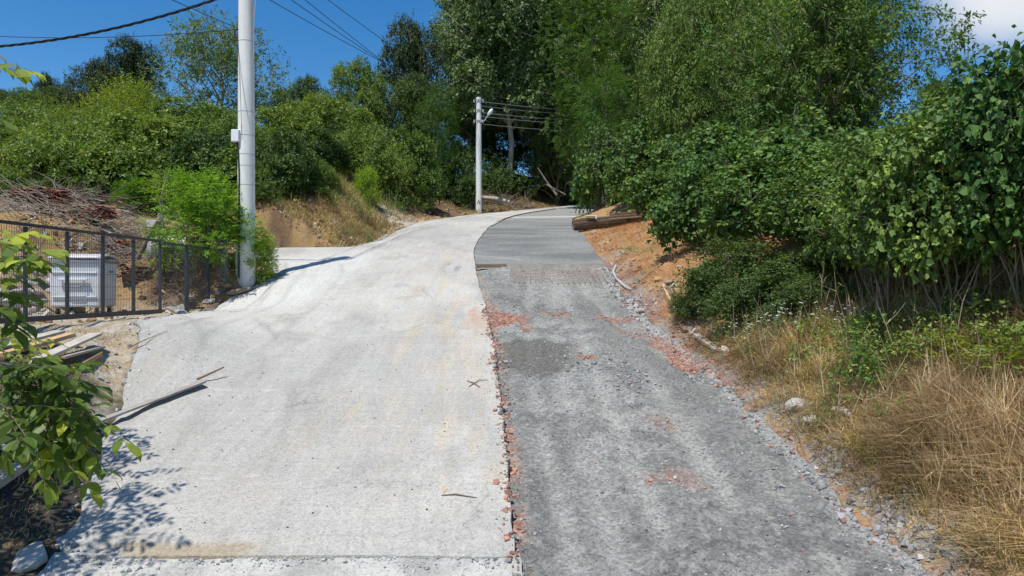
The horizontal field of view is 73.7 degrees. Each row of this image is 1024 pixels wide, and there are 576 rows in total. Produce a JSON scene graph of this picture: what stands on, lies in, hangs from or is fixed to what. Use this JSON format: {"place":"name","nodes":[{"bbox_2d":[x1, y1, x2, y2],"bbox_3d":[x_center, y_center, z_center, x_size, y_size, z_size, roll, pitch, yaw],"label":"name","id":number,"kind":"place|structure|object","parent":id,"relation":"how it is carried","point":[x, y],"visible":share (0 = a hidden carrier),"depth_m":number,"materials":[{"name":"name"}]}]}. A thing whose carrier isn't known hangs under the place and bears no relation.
{"place":"outdoors","nodes":[
{"label":"outdoors","id":0,"kind":"place"},
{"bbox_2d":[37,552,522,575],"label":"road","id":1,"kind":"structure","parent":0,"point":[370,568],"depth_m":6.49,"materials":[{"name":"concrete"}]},
{"bbox_2d":[60,205,585,559],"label":"concrete road","id":2,"kind":"structure","parent":0,"point":[334,345],"depth_m":9.57,"materials":[{"name":"grey concrete"}]},
{"bbox_2d":[0,130,1023,575],"bbox_3d":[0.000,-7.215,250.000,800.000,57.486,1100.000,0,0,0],"label":"ground","id":3,"kind":"structure","parent":0,"point":[290,234],"depth_m":11.66,"materials":[{"name":"soil"}]},
{"bbox_2d":[0,165,51,196],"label":"scrub bush","id":4,"kind":"object","parent":3,"relation":"on","point":[15,180],"visible":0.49,"depth_m":22.66,"materials":[{"name":"green plant"}]},
{"bbox_2d":[11,541,47,573],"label":"rock","id":5,"kind":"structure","parent":3,"relation":"on","point":[33,557],"depth_m":6.53,"materials":[{"name":"grey stone"}]},
{"bbox_2d":[3,85,55,114],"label":"broadleaf tree","id":6,"kind":"object","parent":3,"relation":"on","point":[29,94],"visible":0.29,"depth_m":61.16,"materials":[{"name":"green plant"}]},
{"bbox_2d":[0,253,85,313],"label":"earth heap","id":7,"kind":"object","parent":3,"relation":"on","point":[45,295],"visible":0.07,"depth_m":15.51,"materials":[{"name":"brown soil"}]},
{"bbox_2d":[0,119,109,176],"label":"scrub bush","id":8,"kind":"object","parent":3,"relation":"on","point":[37,161],"visible":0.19,"depth_m":24.60,"materials":[{"name":"green plant"}]},
{"bbox_2d":[0,322,138,560],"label":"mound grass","id":9,"kind":"structure","parent":3,"relation":"on","point":[27,534],"depth_m":7.95,"materials":[{"name":"brown plant"}]},
{"bbox_2d":[0,55,141,511],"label":"walnut tree","id":10,"kind":"object","parent":3,"relation":"on","point":[52,405],"visible":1,"depth_m":4.12,"materials":[{"name":"green plant"}]},
{"bbox_2d":[40,161,120,198],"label":"scrub bush","id":11,"kind":"object","parent":3,"relation":"on","point":[63,173],"visible":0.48,"depth_m":22.85,"materials":[{"name":"green plant"}]},
{"bbox_2d":[0,220,162,323],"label":"sliding gate","id":12,"kind":"structure","parent":3,"relation":"on","point":[66,315],"depth_m":12.91,"materials":[{"name":"metal"}]},
{"bbox_2d":[60,346,105,358],"bbox_3d":[-6.607,0.982,10.490,0.140,0.097,1.104,0,0,-4],"label":"plank","id":13,"kind":"object","parent":3,"relation":"on","point":[77,353],"visible":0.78,"depth_m":10.42,"materials":[{"name":"grey wood"}]},
{"bbox_2d":[28,333,101,363],"bbox_3d":[-6.697,0.911,10.140,0.200,0.370,1.889,0,0,-3],"label":"plank","id":14,"kind":"object","parent":13,"relation":"on","point":[72,344],"visible":0.56,"depth_m":10.35,"materials":[{"name":"beige wood"}]},
{"bbox_2d":[47,254,119,314],"bbox_3d":[-9.615,-0.075,15.311,1.240,1.378,1.009,0,0,-7],"label":"waste container","id":15,"kind":"object","parent":3,"relation":"on","point":[59,289],"visible":0.54,"depth_m":14.96,"materials":[{"name":"metal"}]},
{"bbox_2d":[53,55,120,121],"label":"oak tree","id":16,"kind":"object","parent":3,"relation":"on","point":[92,73],"visible":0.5,"depth_m":59.12,"materials":[{"name":"green plant"}]},
{"bbox_2d":[72,204,118,219],"bbox_3d":[-11.982,-2.150,19.605,1.358,0.458,0.651,0,0,11],"label":"pile","id":17,"kind":"object","parent":3,"relation":"on","point":[106,212],"visible":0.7,"depth_m":19.45,"materials":[{"name":"wood"}]},
{"bbox_2d":[50,68,169,130],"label":"upright bush","id":18,"kind":"object","parent":3,"relation":"on","point":[119,95],"visible":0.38,"depth_m":39.15,"materials":[{"name":"green plant"}]},
{"bbox_2d":[0,165,234,286],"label":"brush pile","id":19,"kind":"object","parent":3,"relation":"on","point":[54,208],"visible":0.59,"depth_m":19.07,"materials":[{"name":"brown plant"}]},
{"bbox_2d":[8,186,74,204],"bbox_3d":[-13.183,-2.568,19.167,1.515,0.502,0.621,0,0,-11],"label":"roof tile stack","id":20,"kind":"object","parent":19,"relation":"on","point":[50,192],"visible":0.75,"depth_m":19.08,"materials":[{"name":"ceramic"}]},
{"bbox_2d":[84,31,173,111],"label":"oak tree","id":21,"kind":"object","parent":3,"relation":"on","point":[130,57],"visible":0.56,"depth_m":61.09,"materials":[{"name":"green plant"}]},
{"bbox_2d":[68,105,202,191],"bbox_3d":[-13.388,-4.843,24.911,5.018,3.734,4.945,0,0,-2],"label":"scrub bush","id":22,"kind":"object","parent":3,"relation":"on","point":[168,130],"visible":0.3,"depth_m":24.24,"materials":[{"name":"green plant"}]},
{"bbox_2d":[107,177,165,212],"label":"acacia shrub","id":23,"kind":"object","parent":3,"relation":"on","point":[136,193],"visible":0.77,"depth_m":22.14,"materials":[{"name":"green plant"}]},
{"bbox_2d":[95,380,205,424],"bbox_3d":[-5.325,1.676,9.960,0.150,0.462,1.736,0,0,36],"label":"long board","id":24,"kind":"object","parent":3,"relation":"on","point":[149,401],"visible":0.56,"depth_m":9.98,"materials":[{"name":"grey wood"}]},
{"bbox_2d":[139,163,209,233],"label":"scrub bush","id":25,"kind":"object","parent":3,"relation":"on","point":[164,201],"visible":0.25,"depth_m":22.30,"materials":[{"name":"green plant"}]},
{"bbox_2d":[125,215,234,302],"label":"shrub","id":26,"kind":"object","parent":3,"relation":"on","point":[193,264],"visible":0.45,"depth_m":17.77,"materials":[{"name":"green plant"}]},
{"bbox_2d":[133,94,235,143],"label":"scrub bush","id":27,"kind":"object","parent":3,"relation":"on","point":[192,113],"visible":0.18,"depth_m":35.26,"materials":[{"name":"green plant"}]},
{"bbox_2d":[162,242,209,312],"bbox_3d":[-7.837,-0.165,16.481,0.083,1.770,2.123,0,0,2],"label":"fence panel","id":28,"kind":"object","parent":3,"relation":"on","point":[186,287],"visible":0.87,"depth_m":16.41,"materials":[{"name":"paint"}]},
{"bbox_2d":[121,165,270,274],"bbox_3d":[-8.196,-1.728,18.252,3.551,3.082,3.276,0,0,-17],"label":"acacia shrub","id":29,"kind":"object","parent":3,"relation":"on","point":[210,208],"visible":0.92,"depth_m":17.80,"materials":[{"name":"green plant"}]},
{"bbox_2d":[143,126,258,200],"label":"scrub bush","id":30,"kind":"object","parent":3,"relation":"on","point":[181,146],"visible":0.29,"depth_m":24.01,"materials":[{"name":"green plant"}]},
{"bbox_2d":[135,0,299,126],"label":"walnut tree","id":31,"kind":"object","parent":3,"relation":"on","point":[200,47],"visible":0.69,"depth_m":38.86,"materials":[{"name":"green plant"}]},
{"bbox_2d":[0,88,472,211],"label":"hillside scrub","id":32,"kind":"object","parent":3,"relation":"on","point":[33,117],"visible":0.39,"depth_m":23.85,"materials":[{"name":"green plant"}]},
{"bbox_2d":[184,102,293,181],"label":"scrub bush","id":33,"kind":"object","parent":3,"relation":"on","point":[225,122],"visible":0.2,"depth_m":27.64,"materials":[{"name":"green plant"}]},
{"bbox_2d":[231,0,255,286],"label":"utility pole","id":34,"kind":"object","parent":3,"relation":"on","point":[243,136],"visible":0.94,"depth_m":18.31,"materials":[{"name":"concrete"}]},
{"bbox_2d":[0,0,215,47],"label":"service cable","id":35,"kind":"object","parent":34,"relation":"attached to","point":[108,29],"visible":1,"depth_m":19.14,"materials":[{"name":"black rubber"}]},
{"bbox_2d":[229,227,281,283],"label":"acacia shrub","id":36,"kind":"object","parent":3,"relation":"on","point":[269,254],"visible":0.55,"depth_m":18.75,"materials":[{"name":"green plant"}]},
{"bbox_2d":[12,263,510,575],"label":"concrete crumbs","id":37,"kind":"object","parent":3,"relation":"on","point":[59,540],"visible":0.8,"depth_m":6.62,"materials":[{"name":"concrete"}]},
{"bbox_2d":[255,179,301,200],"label":"scrub bush","id":38,"kind":"object","parent":3,"relation":"on","point":[259,189],"visible":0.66,"depth_m":24.66,"materials":[{"name":"green plant"}]},
{"bbox_2d":[255,127,323,196],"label":"scrub bush","id":39,"kind":"object","parent":3,"relation":"on","point":[290,162],"visible":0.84,"depth_m":25.46,"materials":[{"name":"green plant"}]},
{"bbox_2d":[255,102,333,159],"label":"scrub bush","id":40,"kind":"object","parent":3,"relation":"on","point":[278,117],"visible":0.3,"depth_m":33.07,"materials":[{"name":"green plant"}]},
{"bbox_2d":[276,72,333,111],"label":"broadleaf tree","id":41,"kind":"object","parent":3,"relation":"on","point":[310,81],"visible":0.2,"depth_m":57.12,"materials":[{"name":"green plant"}]},
{"bbox_2d":[288,156,341,188],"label":"scrub bush","id":42,"kind":"object","parent":3,"relation":"on","point":[328,177],"visible":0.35,"depth_m":27.14,"materials":[{"name":"green plant"}]},
{"bbox_2d":[277,89,358,139],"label":"scrub bush","id":43,"kind":"object","parent":3,"relation":"on","point":[307,105],"visible":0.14,"depth_m":41.24,"materials":[{"name":"green plant"}]},
{"bbox_2d":[292,126,354,175],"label":"scrub bush","id":44,"kind":"object","parent":3,"relation":"on","point":[329,150],"visible":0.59,"depth_m":33.45,"materials":[{"name":"green plant"}]},
{"bbox_2d":[255,179,400,246],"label":"cut bank grass","id":45,"kind":"structure","parent":3,"relation":"on","point":[353,228],"depth_m":25.18,"materials":[{"name":"beige plant"}]},
{"bbox_2d":[310,94,392,176],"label":"scrub bush","id":46,"kind":"object","parent":3,"relation":"on","point":[330,118],"visible":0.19,"depth_m":39.50,"materials":[{"name":"green plant"}]},
{"bbox_2d":[327,53,399,143],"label":"broadleaf tree","id":47,"kind":"object","parent":3,"relation":"on","point":[368,93],"visible":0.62,"depth_m":49.09,"materials":[{"name":"green plant"}]},
{"bbox_2d":[353,165,382,205],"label":"acacia shrub","id":48,"kind":"object","parent":3,"relation":"on","point":[369,183],"visible":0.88,"depth_m":32.78,"materials":[{"name":"green plant"}]},
{"bbox_2d":[302,164,437,214],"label":"slope grass","id":49,"kind":"structure","parent":3,"relation":"on","point":[352,177],"depth_m":33.98,"materials":[{"name":"beige plant"}]},
{"bbox_2d":[335,116,415,199],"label":"scrub bush","id":50,"kind":"object","parent":3,"relation":"on","point":[379,156],"visible":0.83,"depth_m":36.45,"materials":[{"name":"green plant"}]},
{"bbox_2d":[234,170,574,245],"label":"bank grass","id":51,"kind":"structure","parent":3,"relation":"on","point":[411,216],"depth_m":31.85,"materials":[{"name":"beige plant"}]},
{"bbox_2d":[373,8,450,147],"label":"broadleaf tree","id":52,"kind":"object","parent":3,"relation":"on","point":[413,49],"visible":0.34,"depth_m":54.97,"materials":[{"name":"green plant"}]},
{"bbox_2d":[377,122,448,210],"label":"scrub bush","id":53,"kind":"object","parent":3,"relation":"on","point":[425,186],"visible":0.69,"depth_m":39.45,"materials":[{"name":"green plant"}]},
{"bbox_2d":[378,72,451,158],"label":"broadleaf tree","id":54,"kind":"object","parent":3,"relation":"on","point":[412,98],"visible":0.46,"depth_m":50.96,"materials":[{"name":"green plant"}]},
{"bbox_2d":[0,185,831,353],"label":"earth clods","id":55,"kind":"object","parent":3,"relation":"on","point":[636,280],"visible":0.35,"depth_m":18.38,"materials":[{"name":"soil"}]},
{"bbox_2d":[405,81,473,199],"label":"acacia tree","id":56,"kind":"object","parent":3,"relation":"on","point":[444,137],"visible":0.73,"depth_m":46.01,"materials":[{"name":"green plant"}]},
{"bbox_2d":[430,155,482,205],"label":"scrub bush","id":57,"kind":"object","parent":3,"relation":"on","point":[464,189],"visible":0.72,"depth_m":45.44,"materials":[{"name":"green plant"}]},
{"bbox_2d":[426,0,496,172],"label":"poplar tree","id":58,"kind":"object","parent":3,"relation":"on","point":[448,6],"visible":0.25,"depth_m":60.38,"materials":[{"name":"green plant"}]},
{"bbox_2d":[441,101,507,170],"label":"broadleaf tree","id":59,"kind":"object","parent":3,"relation":"on","point":[489,140],"visible":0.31,"depth_m":60.66,"materials":[{"name":"green plant"}]},
{"bbox_2d":[473,97,492,211],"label":"utility pole","id":60,"kind":"object","parent":3,"relation":"on","point":[478,109],"visible":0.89,"depth_m":44.84,"materials":[{"name":"concrete"}]},
{"bbox_2d":[474,167,520,196],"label":"scrub bush","id":61,"kind":"object","parent":3,"relation":"on","point":[487,178],"visible":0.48,"depth_m":55.18,"materials":[{"name":"green plant"}]},
{"bbox_2d":[463,118,533,170],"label":"broadleaf tree","id":62,"kind":"object","parent":3,"relation":"on","point":[516,138],"visible":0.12,"depth_m":64.36,"materials":[{"name":"green plant"}]},
{"bbox_2d":[471,186,540,210],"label":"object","id":63,"kind":"object","parent":3,"relation":"on","point":[516,205],"visible":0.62,"depth_m":50.09,"materials":[{"name":"brown plant"}]},
{"bbox_2d":[437,0,581,194],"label":"poplar tree","id":64,"kind":"object","parent":3,"relation":"on","point":[511,21],"visible":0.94,"depth_m":55.67,"materials":[{"name":"green plant"}]},
{"bbox_2d":[397,136,654,206],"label":"woodland floor scrub","id":65,"kind":"object","parent":3,"relation":"on","point":[501,165],"visible":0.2,"depth_m":56.45,"materials":[{"name":"green plant"}]},
{"bbox_2d":[474,206,604,267],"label":"fresh concrete lane","id":66,"kind":"structure","parent":3,"relation":"on","point":[547,237],"depth_m":25.03,"materials":[{"name":"grey concrete"}]},
{"bbox_2d":[572,215,627,230],"bbox_3d":[3.750,-2.776,29.200,2.357,0.740,0.532,0,0,-6],"label":"log","id":67,"kind":"object","parent":66,"relation":"on","point":[594,223],"visible":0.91,"depth_m":29.05,"materials":[{"name":"brown wood"}]},
{"bbox_2d":[493,0,586,196],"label":"poplar tree","id":68,"kind":"object","parent":3,"relation":"on","point":[552,49],"visible":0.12,"depth_m":58.22,"materials":[{"name":"green plant"}]},
{"bbox_2d":[521,78,582,204],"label":"broadleaf tree","id":69,"kind":"object","parent":3,"relation":"on","point":[544,147],"visible":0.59,"depth_m":57.32,"materials":[{"name":"green plant"}]},
{"bbox_2d":[507,264,605,269],"bbox_3d":[1.339,-0.638,20.660,2.994,0.160,0.035,0,0,0],"label":"form board","id":70,"kind":"object","parent":3,"relation":"on","point":[565,266],"visible":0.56,"depth_m":20.64,"materials":[{"name":"brown wood"}]},
{"bbox_2d":[524,0,654,207],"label":"acacia tree","id":71,"kind":"object","parent":3,"relation":"on","point":[590,7],"visible":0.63,"depth_m":49.10,"materials":[{"name":"green plant"}]},
{"bbox_2d":[569,117,625,213],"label":"hazel bush","id":72,"kind":"object","parent":3,"relation":"on","point":[591,180],"visible":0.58,"depth_m":36.96,"materials":[{"name":"green plant"}]},
{"bbox_2d":[557,60,650,213],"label":"acacia tree","id":73,"kind":"object","parent":3,"relation":"on","point":[600,94],"visible":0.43,"depth_m":41.65,"materials":[{"name":"green plant"}]},
{"bbox_2d":[587,71,666,159],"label":"broadleaf tree","id":74,"kind":"object","parent":3,"relation":"on","point":[638,97],"visible":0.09,"depth_m":54.71,"materials":[{"name":"green plant"}]},
{"bbox_2d":[599,109,673,204],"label":"hazel bush","id":75,"kind":"object","parent":3,"relation":"on","point":[634,139],"visible":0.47,"depth_m":32.68,"materials":[{"name":"green plant"}]},
{"bbox_2d":[599,0,703,137],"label":"poplar tree","id":76,"kind":"object","parent":3,"relation":"on","point":[648,9],"visible":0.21,"depth_m":56.72,"materials":[{"name":"green plant"}]},
{"bbox_2d":[618,118,709,220],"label":"hazel bush","id":77,"kind":"object","parent":3,"relation":"on","point":[644,183],"visible":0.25,"depth_m":26.41,"materials":[{"name":"green plant"}]},
{"bbox_2d":[642,137,754,255],"bbox_3d":[5.010,-2.357,18.212,3.026,3.147,3.191,0,0,-21],"label":"hazel bush","id":78,"kind":"object","parent":3,"relation":"on","point":[668,218],"visible":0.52,"depth_m":17.75,"materials":[{"name":"green plant"}]},
{"bbox_2d":[476,267,926,575],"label":"gravel lane","id":79,"kind":"structure","parent":3,"relation":"on","point":[578,518],"depth_m":8.56,"materials":[{"name":"grey gravel"}]},
{"bbox_2d":[510,268,606,283],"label":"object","id":80,"kind":"object","parent":79,"relation":"on","point":[535,279],"visible":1,"depth_m":19.52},
{"bbox_2d":[666,273,743,321],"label":"bramble bush","id":81,"kind":"object","parent":3,"relation":"on","point":[688,298],"visible":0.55,"depth_m":13.79,"materials":[{"name":"green plant"}]},
{"bbox_2d":[651,118,760,210],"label":"hazel bush","id":82,"kind":"object","parent":3,"relation":"on","point":[706,141],"visible":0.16,"depth_m":20.31,"materials":[{"name":"green plant"}]},
{"bbox_2d":[629,0,815,178],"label":"fruit tree","id":83,"kind":"object","parent":3,"relation":"on","point":[703,14],"visible":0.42,"depth_m":29.68,"materials":[{"name":"green plant"}]},
{"bbox_2d":[664,235,816,311],"bbox_3d":[4.633,-0.292,13.998,3.003,1.553,3.264,0,0,-17],"label":"bramble bush","id":84,"kind":"object","parent":3,"relation":"on","point":[724,253],"visible":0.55,"depth_m":13.63,"materials":[{"name":"green plant"}]},
{"bbox_2d":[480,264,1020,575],"bbox_3d":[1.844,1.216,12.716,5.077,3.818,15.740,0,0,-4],"label":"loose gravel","id":85,"kind":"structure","parent":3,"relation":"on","point":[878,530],"depth_m":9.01,"materials":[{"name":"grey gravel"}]},
{"bbox_2d":[693,273,808,334],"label":"bramble bush","id":86,"kind":"object","parent":3,"relation":"on","point":[758,294],"visible":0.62,"depth_m":12.49,"materials":[{"name":"green plant"}]},
{"bbox_2d":[707,97,804,142],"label":"hazel bush","id":87,"kind":"object","parent":3,"relation":"on","point":[760,119],"visible":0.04,"depth_m":23.53,"materials":[{"name":"green plant"}]},
{"bbox_2d":[691,142,829,248],"bbox_3d":[5.989,-2.051,15.868,3.659,2.450,3.560,0,0,6],"label":"hazel bush","id":88,"kind":"object","parent":3,"relation":"on","point":[730,207],"visible":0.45,"depth_m":15.35,"materials":[{"name":"green plant"}]},
{"bbox_2d":[584,218,938,384],"bbox_3d":[4.535,-0.709,19.416,4.297,4.604,18.140,0,0,-3],"label":"bank","id":89,"kind":"object","parent":3,"relation":"on","point":[635,224],"visible":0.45,"depth_m":17.63,"materials":[{"name":"brown soil"}]},
{"bbox_2d":[720,102,865,235],"bbox_3d":[7.108,-2.816,17.696,4.280,3.476,4.512,0,0,21],"label":"hazel bush","id":90,"kind":"object","parent":3,"relation":"on","point":[777,138],"visible":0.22,"depth_m":16.64,"materials":[{"name":"green plant"}]},
{"bbox_2d":[744,156,848,263],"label":"hazel bush","id":91,"kind":"object","parent":3,"relation":"on","point":[789,206],"visible":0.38,"depth_m":13.33,"materials":[{"name":"green plant"}]},
{"bbox_2d":[742,247,857,293],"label":"bramble bush","id":92,"kind":"object","parent":3,"relation":"on","point":[775,267],"visible":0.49,"depth_m":12.71,"materials":[{"name":"green plant"}]},
{"bbox_2d":[760,269,870,313],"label":"bramble bush","id":93,"kind":"object","parent":3,"relation":"on","point":[794,295],"visible":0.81,"depth_m":11.79,"materials":[{"name":"green plant"}]},
{"bbox_2d":[677,0,990,145],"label":"fruit tree","id":94,"kind":"object","parent":3,"relation":"on","point":[862,62],"visible":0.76,"depth_m":23.51,"materials":[{"name":"green plant"}]},
{"bbox_2d":[758,113,934,198],"bbox_3d":[7.703,-2.254,14.797,4.247,2.798,4.666,0,0,27],"label":"hazel bush","id":95,"kind":"object","parent":3,"relation":"on","point":[823,153],"visible":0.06,"depth_m":14.52,"materials":[{"name":"green plant"}]},
{"bbox_2d":[675,255,1023,575],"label":"dry grass","id":96,"kind":"structure","parent":3,"relation":"on","point":[967,408],"depth_m":7.95,"materials":[{"name":"beige plant"}]},
{"bbox_2d":[821,318,890,404],"bbox_3d":[4.767,1.103,9.367,0.840,1.399,1.114,0,0,38],"label":"sapling","id":97,"kind":"object","parent":3,"relation":"on","point":[860,356],"visible":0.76,"depth_m":9.30,"materials":[{"name":"green plant"}]},
{"bbox_2d":[716,232,1023,436],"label":"verge weeds","id":98,"kind":"object","parent":3,"relation":"on","point":[934,315],"visible":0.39,"depth_m":9.54,"materials":[{"name":"green plant"}]},
{"bbox_2d":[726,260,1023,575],"bbox_3d":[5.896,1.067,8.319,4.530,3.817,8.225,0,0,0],"label":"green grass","id":99,"kind":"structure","parent":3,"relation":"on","point":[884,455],"depth_m":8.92,"materials":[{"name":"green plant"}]},
{"bbox_2d":[733,244,1023,543],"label":"dead stalks","id":100,"kind":"object","parent":3,"relation":"on","point":[876,303],"visible":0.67,"depth_m":9.33,"materials":[{"name":"brown plant"}]},
{"bbox_2d":[794,113,989,303],"bbox_3d":[6.132,-1.146,11.153,3.152,3.229,2.869,0,0,37],"label":"hazel bush","id":101,"kind":"object","parent":3,"relation":"on","point":[818,242],"visible":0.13,"depth_m":11.07,"materials":[{"name":"green plant"}]},
{"bbox_2d":[827,93,1023,324],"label":"hazel bush","id":102,"kind":"object","parent":3,"relation":"on","point":[900,231],"visible":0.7,"depth_m":9.55,"materials":[{"name":"green plant"}]},
{"bbox_2d":[910,77,995,128],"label":"hazel bush","id":103,"kind":"object","parent":3,"relation":"on","point":[927,99],"visible":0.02,"depth_m":16.29,"materials":[{"name":"green plant"}]},
{"bbox_2d":[908,327,1002,373],"bbox_3d":[5.866,0.886,8.923,1.065,0.738,1.215,0,0,42],"label":"sapling","id":104,"kind":"object","parent":3,"relation":"on","point":[947,343],"visible":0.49,"depth_m":8.83,"materials":[{"name":"green plant"}]},
{"bbox_2d":[904,24,1023,314],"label":"hazel bush","id":105,"kind":"object","parent":3,"relation":"on","point":[982,93],"visible":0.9,"depth_m":8.85,"materials":[{"name":"green plant"}]},
{"bbox_2d":[940,320,1023,377],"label":"sapling","id":106,"kind":"object","parent":3,"relation":"on","point":[1014,354],"visible":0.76,"depth_m":8.30,"materials":[{"name":"green plant"}]},
{"bbox_2d":[0,0,1023,190],"label":"sky","id":107,"kind":"structure","parent":0,"point":[310,49],"materials":[{"name":"blue"}]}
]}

